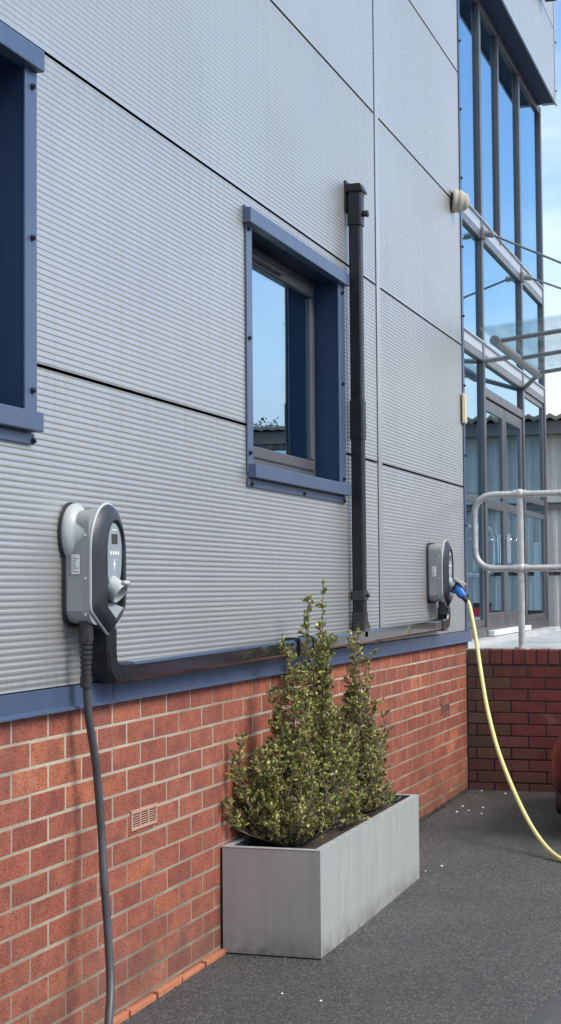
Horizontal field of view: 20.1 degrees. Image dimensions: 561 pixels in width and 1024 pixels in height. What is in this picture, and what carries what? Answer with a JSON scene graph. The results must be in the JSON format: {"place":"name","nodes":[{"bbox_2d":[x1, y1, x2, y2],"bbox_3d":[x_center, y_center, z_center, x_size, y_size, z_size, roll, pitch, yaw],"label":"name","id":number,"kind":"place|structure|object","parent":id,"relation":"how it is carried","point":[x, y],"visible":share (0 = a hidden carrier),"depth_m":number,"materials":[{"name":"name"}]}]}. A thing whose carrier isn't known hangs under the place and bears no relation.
{"place":"outdoors","nodes":[
{"label":"outdoors","id":0,"kind":"place"},
{"bbox_2d":[120,786,560,1023],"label":"asphalt ground","id":1,"kind":"structure","parent":0,"point":[469,961],"depth_m":5.81,"materials":[{"name":"grey asphalt"}]},
{"bbox_2d":[0,0,559,1023],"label":"office building","id":2,"kind":"structure","parent":1,"relation":"on","point":[174,308],"depth_m":6.07,"materials":[{"name":"silver metal cladding"},{"name":"red brick"},{"name":"glass"}]},
{"bbox_2d":[0,21,44,444],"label":"window","id":3,"kind":"structure","parent":2,"relation":"in","point":[21,61],"depth_m":4.52,"materials":[{"name":"blue metal"}]},
{"bbox_2d":[58,502,130,1023],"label":"ev charger","id":4,"kind":"object","parent":2,"relation":"attached to","point":[92,548],"visible":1,"depth_m":4.69,"materials":[{"name":"grey plastic"}]},
{"bbox_2d":[91,180,450,683],"bbox_3d":[0.218,-0.507,7.214,0.107,2.287,4.940,-1,-3,18],"label":"black service pipe","id":5,"kind":"object","parent":2,"relation":"attached to","point":[108,667],"visible":0.9,"depth_m":7.67,"materials":[{"name":"plastic"}]},
{"bbox_2d":[242,204,351,503],"bbox_3d":[0.019,-0.632,6.997,0.208,1.125,1.453,-1,-3,18],"label":"window","id":6,"kind":"structure","parent":2,"relation":"in","point":[295,304],"depth_m":7.21,"materials":[{"name":"blue metal"}]},
{"bbox_2d":[426,540,466,607],"bbox_3d":[0.994,0.364,9.345,0.213,0.402,0.250,-1,-3,18],"label":"ev charger","id":7,"kind":"object","parent":2,"relation":"attached to","point":[441,581],"visible":0.99,"depth_m":9.26,"materials":[{"name":"grey plastic"}]},
{"bbox_2d":[452,189,469,212],"bbox_3d":[1.158,-2.001,10.188,0.118,0.154,0.155,-1,-3,3],"label":"ribbed vent cover","id":8,"kind":"object","parent":2,"relation":"attached to","point":[460,200],"visible":1,"depth_m":10.13,"materials":[{"name":"beige plastic"}]},
{"bbox_2d":[462,393,466,423],"bbox_3d":[1.204,-0.675,10.351,0.018,0.195,0.100,-1,-3,18],"label":"wall light","id":9,"kind":"object","parent":2,"relation":"attached to","point":[464,408],"visible":1,"depth_m":10.31,"materials":[{"name":"beige plastic"}]},
{"bbox_2d":[486,399,516,635],"bbox_3d":[1.699,0.050,12.336,0.150,1.800,0.840,-1,-3,18],"label":"door","id":10,"kind":"structure","parent":2,"relation":"in","point":[497,586],"depth_m":12.42,"materials":[{"name":"grey metal"}]},
{"bbox_2d":[504,410,530,632],"bbox_3d":[1.966,0.087,13.148,0.150,1.800,0.850,-1,-3,18],"label":"door","id":11,"kind":"structure","parent":2,"relation":"in","point":[512,424],"depth_m":13.11,"materials":[{"name":"grey metal"}]},
{"bbox_2d":[481,227,560,390],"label":"glass canopy","id":12,"kind":"object","parent":2,"relation":"attached to","point":[502,346],"visible":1,"depth_m":11.94,"materials":[{"name":"silver metal"}]},
{"bbox_2d":[222,794,419,958],"bbox_3d":[0.212,1.470,6.602,0.398,0.391,1.623,-1,-3,18],"label":"planter","id":13,"kind":"object","parent":1,"relation":"on","point":[319,897],"visible":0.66,"depth_m":5.88,"materials":[{"name":"metal"}]},
{"bbox_2d":[221,633,339,847],"bbox_3d":[0.000,0.888,6.154,0.436,0.830,0.634,-1,-3,18],"label":"box shrub","id":14,"kind":"object","parent":13,"relation":"on","point":[279,800],"visible":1,"depth_m":6.09,"materials":[{"name":"green plant"}]},
{"bbox_2d":[286,579,370,831],"bbox_3d":[0.170,0.800,6.582,0.374,1.046,0.485,0,-3,-10],"label":"box shrub","id":15,"kind":"object","parent":13,"relation":"on","point":[328,737],"visible":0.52,"depth_m":6.54,"materials":[{"name":"green plant"}]},
{"bbox_2d":[332,624,400,813],"bbox_3d":[0.346,0.921,7.049,0.352,0.845,0.504,-1,-3,18],"label":"box shrub","id":16,"kind":"object","parent":13,"relation":"on","point":[370,767],"visible":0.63,"depth_m":7.01,"materials":[{"name":"green plant"}]},
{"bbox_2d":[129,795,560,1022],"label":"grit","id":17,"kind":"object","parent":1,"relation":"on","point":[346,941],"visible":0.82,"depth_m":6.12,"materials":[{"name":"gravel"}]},
{"bbox_2d":[451,582,560,861],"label":"charging cable","id":18,"kind":"object","parent":1,"relation":"on","point":[458,590],"visible":1,"depth_m":8.70,"materials":[{"name":"yellow rubber"}]},
{"bbox_2d":[466,629,560,785],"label":"entrance landing","id":19,"kind":"object","parent":1,"relation":"on","point":[551,640],"depth_m":11.23,"materials":[{"name":"concrete"}]},
{"bbox_2d":[471,489,560,648],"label":"handrail","id":20,"kind":"object","parent":19,"relation":"on","point":[520,567],"visible":1,"depth_m":10.31,"materials":[{"name":"metal"}]},
{"bbox_2d":[467,648,560,791],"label":"brick retaining wall","id":21,"kind":"structure","parent":1,"relation":"on","point":[523,689],"depth_m":10.19,"materials":[{"name":"red brick"}]},
{"bbox_2d":[548,551,560,611],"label":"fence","id":22,"kind":"object","parent":1,"relation":"on","point":[552,604],"visible":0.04,"depth_m":17.91,"materials":[{"name":"white metal"}]},
{"bbox_2d":[551,734,560,813],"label":"parked car","id":23,"kind":"object","parent":1,"relation":"on","point":[556,764],"visible":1,"depth_m":8.46,"materials":[{"name":"red paint"}]},
{"bbox_2d":[526,988,560,1023],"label":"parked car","id":24,"kind":"object","parent":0,"point":[549,1012],"visible":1,"depth_m":2.97,"materials":[{"name":"grey metal"}]},
{"bbox_2d":[539,0,560,415],"label":"sky","id":25,"kind":"structure","parent":0,"point":[550,114],"materials":[{"name":"white"}]},
{"bbox_2d":[546,413,560,628],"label":"warehouse","id":26,"kind":"structure","parent":0,"point":[553,434],"depth_m":20.93,"materials":[{"name":"grey metal"}]}
]}

